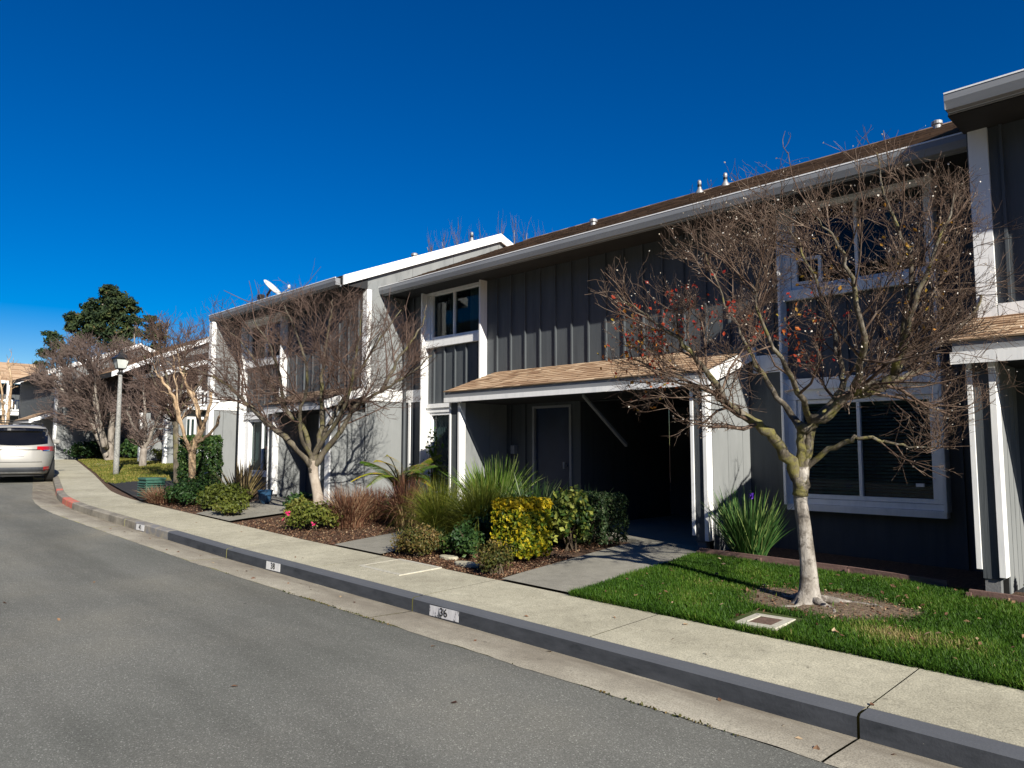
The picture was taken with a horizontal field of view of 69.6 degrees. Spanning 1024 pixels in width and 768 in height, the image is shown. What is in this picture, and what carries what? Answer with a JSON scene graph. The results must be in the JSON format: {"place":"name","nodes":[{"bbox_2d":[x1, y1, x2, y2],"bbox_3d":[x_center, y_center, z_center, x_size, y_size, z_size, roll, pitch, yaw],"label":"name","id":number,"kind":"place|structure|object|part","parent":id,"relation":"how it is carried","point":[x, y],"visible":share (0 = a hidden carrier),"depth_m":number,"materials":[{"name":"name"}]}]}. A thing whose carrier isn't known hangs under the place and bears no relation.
{"place":"outdoors","nodes":[
{"label":"outdoors","id":0,"kind":"place"},
{"bbox_2d":[78,457,204,483],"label":"lawn ground","id":1,"kind":"structure","parent":0,"point":[168,479],"depth_m":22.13,"materials":[{"name":"green plant"}]},
{"bbox_2d":[21,327,150,460],"bbox_3d":[-18.360,0.475,32.475,6.143,6.039,4.324,0,-5,-2],"label":"ornamental tree","id":2,"kind":"object","parent":1,"relation":"on","point":[96,386],"visible":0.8,"depth_m":32.03,"materials":[{"name":"brown plant"}]},
{"bbox_2d":[111,350,130,473],"bbox_3d":[-12.459,0.967,23.325,0.480,4.140,0.480,-5,-7,45],"label":"street lamp","id":3,"kind":"object","parent":1,"relation":"on","point":[120,361],"visible":0.9,"depth_m":23.28,"materials":[{"name":"metal"}]},
{"bbox_2d":[150,448,161,461],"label":"shrub","id":4,"kind":"object","parent":1,"relation":"on","point":[158,453],"visible":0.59,"depth_m":30.59,"materials":[{"name":"green plant"}]},
{"bbox_2d":[108,481,175,499],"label":"driveway","id":5,"kind":"structure","parent":0,"point":[127,487],"depth_m":19.18,"materials":[{"name":"concrete"}]},
{"bbox_2d":[176,434,223,486],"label":"columnar shrub","id":6,"kind":"object","parent":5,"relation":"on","point":[211,444],"visible":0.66,"depth_m":17.94,"materials":[{"name":"green plant"}]},
{"bbox_2d":[197,497,287,520],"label":"path","id":7,"kind":"structure","parent":0,"point":[257,508],"depth_m":14.04,"materials":[{"name":"concrete"}]},
{"bbox_2d":[211,499,246,515],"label":"shrub","id":8,"kind":"object","parent":7,"relation":"on","point":[227,508],"visible":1,"depth_m":13.39,"materials":[{"name":"green plant"}]},
{"bbox_2d":[257,490,272,503],"bbox_3d":[-5.134,2.346,15.311,0.320,0.280,0.315,-5,-7,45],"label":"plant pot","id":9,"kind":"object","parent":7,"relation":"on","point":[264,496],"visible":1,"depth_m":15.20,"materials":[{"name":"blue ceramic"}]},
{"bbox_2d":[335,527,456,553],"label":"path","id":10,"kind":"structure","parent":0,"point":[379,544],"depth_m":10.39,"materials":[{"name":"concrete"}]},
{"bbox_2d":[0,476,837,767],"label":"road","id":11,"kind":"structure","parent":0,"point":[136,655],"depth_m":4.92,"materials":[{"name":"grey asphalt"}]},
{"bbox_2d":[0,348,16,424],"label":"pruned tree","id":12,"kind":"object","parent":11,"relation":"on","point":[11,382],"visible":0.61,"depth_m":36.81,"materials":[{"name":"beige plant"}]},
{"bbox_2d":[0,362,36,424],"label":"townhouse","id":13,"kind":"structure","parent":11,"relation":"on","point":[16,371],"depth_m":42.44,"materials":[{"name":"paint"}]},
{"bbox_2d":[0,420,59,480],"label":"parked car","id":14,"kind":"object","parent":11,"relation":"on","point":[27,450],"visible":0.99,"depth_m":21.28,"materials":[{"name":"silver metal"}]},
{"bbox_3d":[-14.365,1.577,21.415,1.480,0.418,0.714,3,-6,-33],"label":"rear window","id":15,"kind":"part","parent":14,"relation":"part of","materials":[{"name":"black glass"}]},
{"bbox_2d":[226,572,738,736],"bbox_3d":[-1.093,2.155,6.599,6.774,0.138,0.060,-5,-7,45],"label":"crack moss","id":16,"kind":"object","parent":11,"relation":"on","point":[641,703],"visible":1,"depth_m":4.78,"materials":[{"name":"green plant"}]},
{"bbox_2d":[32,476,960,767],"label":"gutter","id":17,"kind":"object","parent":11,"relation":"on","point":[744,720],"visible":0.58,"depth_m":5.39,"materials":[{"name":"concrete"}]},
{"bbox_2d":[3,522,894,754],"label":"fallen leaves","id":18,"kind":"object","parent":17,"relation":"on","point":[719,699],"visible":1,"depth_m":4.94,"materials":[{"name":"brown plant"}]},
{"bbox_2d":[53,469,1023,767],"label":"kerb","id":19,"kind":"structure","parent":17,"relation":"on","point":[961,749],"depth_m":5.14,"materials":[{"name":"paint"}]},
{"bbox_2d":[136,524,143,530],"bbox_3d":[-6.351,2.449,12.576,0.380,0.098,0.010,-5,-7,45],"label":"kerb number","id":20,"kind":"object","parent":19,"relation":"attached to","point":[139,527],"visible":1,"depth_m":12.57,"materials":[{"name":"white paint"}]},
{"bbox_2d":[266,561,279,571],"bbox_3d":[-2.992,2.284,9.219,0.360,0.098,0.010,-5,-7,45],"label":"kerb number","id":21,"kind":"object","parent":19,"relation":"attached to","point":[273,566],"visible":1,"depth_m":9.22,"materials":[{"name":"white paint"}]},
{"bbox_2d":[429,605,458,621],"bbox_3d":[-0.637,2.140,6.868,0.420,0.095,0.010,-5,-7,45],"label":"kerb number","id":22,"kind":"object","parent":19,"relation":"attached to","point":[446,614],"visible":1,"depth_m":6.85,"materials":[{"name":"white paint"}]},
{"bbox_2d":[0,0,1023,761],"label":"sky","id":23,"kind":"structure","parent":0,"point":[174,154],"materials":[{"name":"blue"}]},
{"bbox_2d":[55,459,1023,746],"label":"sidewalk","id":24,"kind":"structure","parent":0,"point":[993,711],"depth_m":5.83,"materials":[{"name":"concrete"}]},
{"bbox_2d":[358,559,441,575],"bbox_3d":[-1.336,2.189,8.759,0.820,0.074,0.620,-5,-7,45],"label":"sidewalk vault","id":25,"kind":"object","parent":24,"relation":"on","point":[398,567],"visible":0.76,"depth_m":8.73,"materials":[{"name":"concrete"}]},
{"bbox_2d":[567,588,1023,690],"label":"lawn fringe","id":26,"kind":"object","parent":24,"relation":"on","point":[699,618],"visible":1,"depth_m":5.58,"materials":[{"name":"green plant"}]},
{"bbox_2d":[71,460,1023,693],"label":"ground","id":27,"kind":"structure","parent":0,"point":[966,579],"depth_m":9.51,"materials":[{"name":"brown soil"}]},
{"bbox_2d":[34,330,69,369],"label":"pine tree","id":28,"kind":"object","parent":27,"relation":"on","point":[50,335],"visible":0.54,"depth_m":84.20,"materials":[{"name":"green plant"}]},
{"bbox_2d":[9,343,154,470],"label":"townhouse","id":29,"kind":"structure","parent":27,"relation":"on","point":[66,436],"depth_m":35.59,"materials":[{"name":"grey paint"}]},
{"bbox_2d":[63,440,102,458],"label":"dark shrub","id":30,"kind":"object","parent":27,"relation":"on","point":[91,449],"visible":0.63,"depth_m":34.27,"materials":[{"name":"green plant"}]},
{"bbox_2d":[62,283,142,351],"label":"pine tree","id":31,"kind":"object","parent":27,"relation":"on","point":[112,307],"visible":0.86,"depth_m":84.19,"materials":[{"name":"green plant"}]},
{"bbox_2d":[120,434,137,458],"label":"dark shrub","id":32,"kind":"object","parent":27,"relation":"on","point":[128,448],"visible":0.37,"depth_m":33.62,"materials":[{"name":"green plant"}]},
{"bbox_2d":[127,317,147,344],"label":"pine tree","id":33,"kind":"object","parent":27,"relation":"on","point":[132,320],"visible":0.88,"depth_m":73.79,"materials":[{"name":"green plant"}]},
{"bbox_2d":[74,337,207,463],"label":"townhouse","id":34,"kind":"structure","parent":27,"relation":"on","point":[190,427],"depth_m":30.74,"materials":[{"name":"grey paint"}]},
{"bbox_2d":[186,417,195,434],"bbox_3d":[-13.219,2.217,30.218,0.060,1.750,0.450,-5,-7,45],"label":"window","id":35,"kind":"structure","parent":34,"relation":"in","point":[194,428],"depth_m":30.28,"materials":[{"name":"white paint"}]},
{"bbox_2d":[105,361,182,465],"bbox_3d":[-13.639,1.134,27.351,2.718,3.948,2.337,2,-6,-25],"label":"ornamental tree","id":36,"kind":"object","parent":27,"relation":"on","point":[141,438],"visible":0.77,"depth_m":27.16,"materials":[{"name":"brown plant"}]},
{"bbox_2d":[137,477,165,500],"bbox_3d":[-8.061,2.345,16.465,0.535,0.500,0.455,-5,-7,45],"label":"utility cabinet","id":37,"kind":"object","parent":27,"relation":"on","point":[147,482],"visible":0.63,"depth_m":16.31,"materials":[{"name":"green metal"}]},
{"bbox_2d":[138,315,170,350],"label":"pine tree","id":38,"kind":"object","parent":27,"relation":"on","point":[147,320],"visible":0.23,"depth_m":73.48,"materials":[{"name":"plant"}]},
{"bbox_2d":[132,485,180,503],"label":"dried grass","id":39,"kind":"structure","parent":27,"relation":"on","point":[151,497],"depth_m":15.45,"materials":[{"name":"brown plant"}]},
{"bbox_2d":[111,310,209,482],"bbox_3d":[-9.367,0.308,20.410,2.937,4.926,3.068,-5,-7,45],"label":"ornamental tree","id":40,"kind":"object","parent":27,"relation":"on","point":[166,400],"visible":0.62,"depth_m":20.19,"materials":[{"name":"brown plant"}]},
{"bbox_2d":[152,340,220,498],"bbox_3d":[-6.854,0.792,15.835,1.617,3.528,0.854,-1,-5,11],"label":"pruned tree","id":41,"kind":"object","parent":27,"relation":"on","point":[201,428],"visible":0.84,"depth_m":15.88,"materials":[{"name":"beige plant"}]},
{"bbox_2d":[156,474,220,505],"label":"dark shrub","id":42,"kind":"object","parent":27,"relation":"on","point":[187,491],"visible":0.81,"depth_m":15.14,"materials":[{"name":"green plant"}]},
{"bbox_2d":[192,480,252,508],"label":"dark shrub","id":43,"kind":"object","parent":27,"relation":"on","point":[222,491],"visible":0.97,"depth_m":14.21,"materials":[{"name":"green plant"}]},
{"bbox_2d":[209,457,282,500],"bbox_3d":[-5.828,2.028,15.680,1.607,0.982,1.352,-2,-5,20],"label":"phormium","id":44,"kind":"object","parent":27,"relation":"on","point":[244,480],"visible":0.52,"depth_m":15.47,"materials":[{"name":"green plant"}]},
{"bbox_2d":[282,491,312,508],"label":"dark shrub","id":45,"kind":"object","parent":27,"relation":"on","point":[297,495],"visible":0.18,"depth_m":13.79,"materials":[{"name":"green plant"}]},
{"bbox_2d":[283,494,312,514],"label":"shrub","id":46,"kind":"object","parent":27,"relation":"on","point":[288,507],"visible":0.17,"depth_m":13.15,"materials":[{"name":"green plant"}]},
{"bbox_2d":[152,261,445,507],"bbox_3d":[-3.793,0.220,13.107,4.951,4.412,4.615,2,-6,-26],"label":"ornamental tree","id":47,"kind":"object","parent":27,"relation":"on","point":[313,460],"visible":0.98,"depth_m":12.93,"materials":[{"name":"beige plant"}]},
{"bbox_2d":[282,496,342,530],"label":"flowering shrub","id":48,"kind":"object","parent":27,"relation":"on","point":[309,514],"visible":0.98,"depth_m":11.79,"materials":[{"name":"green plant"}]},
{"bbox_2d":[306,483,388,527],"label":"dried grass","id":49,"kind":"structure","parent":27,"relation":"on","point":[354,513],"depth_m":11.99,"materials":[{"name":"brown plant"}]},
{"bbox_2d":[204,232,512,504],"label":"townhouse","id":50,"kind":"structure","parent":27,"relation":"on","point":[373,439],"depth_m":16.96,"materials":[{"name":"grey paint"}]},
{"bbox_2d":[248,420,267,472],"bbox_3d":[-6.138,1.630,19.377,1.520,1.670,0.980,-5,-7,45],"label":"window","id":51,"kind":"structure","parent":50,"relation":"in","point":[260,433],"depth_m":19.49,"materials":[{"name":"white glass"}]},
{"bbox_2d":[249,320,280,361],"bbox_3d":[-6.074,-1.100,19.552,2.040,1.300,0.980,-5,-7,45],"label":"window","id":52,"kind":"structure","parent":50,"relation":"in","point":[250,338],"depth_m":19.84,"materials":[{"name":"black glass"}]},
{"bbox_2d":[257,280,289,299],"bbox_3d":[-6.218,-2.410,19.288,0.589,0.644,0.642,-5,-7,45],"label":"satellite dish","id":53,"kind":"object","parent":50,"relation":"attached to","point":[270,285],"visible":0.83,"depth_m":19.29,"materials":[{"name":"paint"}]},
{"bbox_2d":[350,482,393,521],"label":"dried grass","id":54,"kind":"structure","parent":27,"relation":"on","point":[375,502],"depth_m":12.96,"materials":[{"name":"plant"}]},
{"bbox_2d":[145,499,625,577],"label":"leaf litter","id":55,"kind":"object","parent":27,"relation":"on","point":[514,562],"visible":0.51,"depth_m":9.93,"materials":[{"name":"brown soil"}]},
{"bbox_2d":[389,523,445,557],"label":"shrub","id":56,"kind":"object","parent":55,"relation":"on","point":[417,541],"visible":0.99,"depth_m":9.44,"materials":[{"name":"green plant"}]},
{"bbox_2d":[439,520,484,557],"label":"dark shrub","id":57,"kind":"object","parent":55,"relation":"on","point":[463,541],"visible":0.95,"depth_m":9.30,"materials":[{"name":"green plant"}]},
{"bbox_2d":[378,496,392,519],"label":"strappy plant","id":58,"kind":"object","parent":27,"relation":"on","point":[386,509],"visible":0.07,"depth_m":12.89,"materials":[{"name":"brown plant"}]},
{"bbox_2d":[360,473,429,531],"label":"dried grass","id":59,"kind":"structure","parent":27,"relation":"on","point":[395,500],"depth_m":11.98,"materials":[{"name":"plant"}]},
{"bbox_2d":[351,454,448,489],"bbox_3d":[-2.079,1.673,13.970,1.704,0.683,1.840,-5,-7,45],"label":"sword fern","id":60,"kind":"object","parent":27,"relation":"on","point":[413,473],"visible":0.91,"depth_m":13.79,"materials":[{"name":"green plant"}]},
{"bbox_2d":[388,525,447,550],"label":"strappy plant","id":61,"kind":"object","parent":27,"relation":"on","point":[435,534],"visible":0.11,"depth_m":9.89,"materials":[{"name":"green plant"}]},
{"bbox_2d":[381,468,470,538],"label":"fountain grass","id":62,"kind":"object","parent":27,"relation":"on","point":[428,508],"depth_m":10.62,"materials":[{"name":"green plant"}]},
{"bbox_2d":[423,427,446,494],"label":"nandina shrub","id":63,"kind":"object","parent":27,"relation":"on","point":[434,462],"visible":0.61,"depth_m":14.99,"materials":[{"name":"green plant"}]},
{"bbox_2d":[439,554,457,560],"bbox_3d":[-0.799,2.189,9.299,0.320,0.040,0.160,-5,-7,45],"label":"stepping stone","id":64,"kind":"object","parent":27,"relation":"on","point":[447,557],"visible":0.98,"depth_m":9.24,"materials":[{"name":"stone"}]},
{"bbox_2d":[427,218,482,251],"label":"poplar tree","id":65,"kind":"object","parent":27,"relation":"on","point":[443,245],"visible":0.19,"depth_m":49.09,"materials":[{"name":"brown plant"}]},
{"bbox_2d":[454,561,478,567],"bbox_3d":[-0.544,2.164,8.847,0.400,0.040,0.200,-5,-7,45],"label":"stepping stone","id":66,"kind":"object","parent":27,"relation":"on","point":[466,564],"visible":1,"depth_m":8.77,"materials":[{"name":"stone"}]},
{"bbox_2d":[463,503,499,548],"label":"dark shrub","id":67,"kind":"object","parent":27,"relation":"on","point":[484,527],"visible":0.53,"depth_m":9.75,"materials":[{"name":"green plant"}]},
{"bbox_2d":[424,470,553,560],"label":"fountain grass","id":68,"kind":"object","parent":27,"relation":"on","point":[468,505],"depth_m":10.10,"materials":[{"name":"green plant"}]},
{"bbox_2d":[439,454,544,497],"bbox_3d":[-0.324,1.682,11.647,2.005,1.254,2.415,1,-5,-7],"label":"strappy plant","id":69,"kind":"object","parent":27,"relation":"on","point":[505,478],"visible":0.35,"depth_m":11.52,"materials":[{"name":"green plant"}]},
{"bbox_2d":[475,536,517,575],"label":"shrub","id":70,"kind":"object","parent":27,"relation":"on","point":[492,557],"visible":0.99,"depth_m":8.32,"materials":[{"name":"green plant"}]},
{"bbox_2d":[482,212,553,243],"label":"poplar tree","id":71,"kind":"object","parent":27,"relation":"on","point":[514,236],"visible":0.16,"depth_m":48.58,"materials":[{"name":"brown plant"}]},
{"bbox_2d":[489,495,553,560],"bbox_3d":[0.121,1.810,9.259,0.621,0.811,0.642,-5,-7,45],"label":"clipped hedge","id":72,"kind":"object","parent":27,"relation":"on","point":[525,538],"visible":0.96,"depth_m":9.09,"materials":[{"name":"yellow plant"}]},
{"bbox_2d":[478,470,569,500],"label":"strappy plant","id":73,"kind":"object","parent":27,"relation":"on","point":[545,493],"visible":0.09,"depth_m":11.13,"materials":[{"name":"green plant"}]},
{"bbox_2d":[505,490,554,531],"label":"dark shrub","id":74,"kind":"object","parent":27,"relation":"on","point":[528,494],"depth_m":10.52,"materials":[{"name":"green plant"}]},
{"bbox_2d":[541,484,593,551],"bbox_3d":[0.776,1.788,9.868,0.709,0.890,0.760,-5,-7,45],"label":"variegated shrub","id":75,"kind":"object","parent":27,"relation":"on","point":[571,514],"visible":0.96,"depth_m":9.74,"materials":[{"name":"green plant"}]},
{"bbox_2d":[551,497,594,544],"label":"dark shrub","id":76,"kind":"object","parent":27,"relation":"on","point":[581,536],"visible":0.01,"depth_m":10.20,"materials":[{"name":"green plant"}]},
{"bbox_2d":[557,487,613,539],"bbox_3d":[0.945,1.823,10.590,1.292,0.840,1.637,0,-5,-2],"label":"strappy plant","id":77,"kind":"object","parent":27,"relation":"on","point":[597,507],"visible":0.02,"depth_m":10.52,"materials":[{"name":"green plant"}]},
{"bbox_2d":[569,491,629,545],"bbox_3d":[1.202,1.881,10.342,0.713,0.753,0.714,-5,-7,45],"label":"clipped hedge","id":78,"kind":"object","parent":27,"relation":"on","point":[602,529],"visible":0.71,"depth_m":10.12,"materials":[{"name":"green plant"}]},
{"bbox_2d":[379,119,982,571],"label":"townhouse","id":79,"kind":"structure","parent":27,"relation":"on","point":[513,367],"depth_m":11.24,"materials":[{"name":"grey paint"}]},
{"bbox_2d":[429,412,448,493],"bbox_3d":[-0.866,1.459,15.591,1.710,2.010,0.980,-5,-7,45],"label":"window","id":80,"kind":"structure","parent":79,"relation":"in","point":[442,418],"depth_m":15.75,"materials":[{"name":"glass"}]},
{"bbox_2d":[431,285,478,339],"bbox_3d":[-0.856,-1.475,15.837,1.740,1.320,0.980,-5,-7,45],"label":"window","id":81,"kind":"structure","parent":79,"relation":"in","point":[457,311],"depth_m":16.19,"materials":[{"name":"black glass"}]},
{"bbox_2d":[532,404,571,496],"bbox_3d":[0.742,1.405,13.363,0.950,2.030,0.152,-5,-7,45],"label":"door","id":82,"kind":"structure","parent":79,"relation":"in","point":[552,424],"depth_m":13.41,"materials":[{"name":"grey paint"}]},
{"bbox_2d":[789,180,929,289],"bbox_3d":[4.891,-1.907,10.102,1.900,1.460,0.985,-5,-7,45],"label":"window","id":83,"kind":"structure","parent":79,"relation":"in","point":[876,228],"depth_m":10.43,"materials":[{"name":"black glass"}]},
{"bbox_2d":[797,394,938,503],"bbox_3d":[4.886,0.868,9.868,1.840,1.630,0.980,-5,-7,45],"label":"window","id":84,"kind":"structure","parent":79,"relation":"in","point":[862,470],"depth_m":9.76,"materials":[{"name":"black glass"}]},
{"bbox_2d":[700,486,794,555],"bbox_3d":[2.979,1.696,9.197,1.221,0.934,1.203,-1,-5,13],"label":"iris plant","id":85,"kind":"object","parent":27,"relation":"on","point":[751,532],"visible":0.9,"depth_m":9.02,"materials":[{"name":"green plant"}]},
{"bbox_2d":[697,548,948,587],"bbox_3d":[3.350,2.094,8.308,2.816,0.217,0.139,-5,-7,45],"label":"timber edging","id":86,"kind":"object","parent":27,"relation":"on","point":[866,572],"visible":0.34,"depth_m":8.12,"materials":[{"name":"brown wood"}]},
{"bbox_2d":[943,69,1023,593],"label":"townhouse","id":87,"kind":"structure","parent":27,"relation":"on","point":[986,117],"depth_m":7.29,"materials":[{"name":"grey paint"}]},
{"bbox_2d":[966,589,1023,603],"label":"timber edging","id":88,"kind":"object","parent":27,"relation":"on","point":[997,595],"visible":0.37,"depth_m":6.74,"materials":[{"name":"brown wood"}]},
{"bbox_2d":[502,540,695,591],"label":"path","id":89,"kind":"structure","parent":0,"point":[586,569],"depth_m":8.63,"materials":[{"name":"concrete"}]},
{"bbox_2d":[572,551,1023,686],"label":"lawn ground","id":90,"kind":"structure","parent":0,"point":[760,612],"depth_m":6.35,"materials":[{"name":"green plant"}]},
{"bbox_2d":[735,613,795,630],"bbox_3d":[2.135,2.023,6.197,0.350,0.072,0.430,-4,-7,41],"label":"meter box","id":91,"kind":"object","parent":90,"relation":"on","point":[764,620],"visible":0.57,"depth_m":6.18,"materials":[{"name":"concrete"}]},
{"bbox_2d":[605,558,1023,660],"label":"lawn leaves","id":92,"kind":"object","parent":90,"relation":"on","point":[834,630],"visible":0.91,"depth_m":6.52,"materials":[{"name":"brown plant"}]},
{"bbox_2d":[742,587,922,626],"bbox_3d":[2.852,2.010,6.723,1.660,0.054,1.253,-19,-19,75],"label":"mulch bed","id":93,"kind":"object","parent":90,"relation":"on","point":[851,609],"visible":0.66,"depth_m":6.62,"materials":[{"name":"brown soil"}]},
{"bbox_2d":[585,125,1023,612],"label":"ornamental tree","id":94,"kind":"object","parent":93,"relation":"on","point":[801,463],"visible":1,"depth_m":6.37,"materials":[{"name":"brown plant"}]},
{"bbox_2d":[712,582,940,628],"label":"dirt litter","id":95,"kind":"object","parent":93,"relation":"on","point":[789,598],"visible":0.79,"depth_m":6.62,"materials":[{"name":"brown soil"}]}
]}

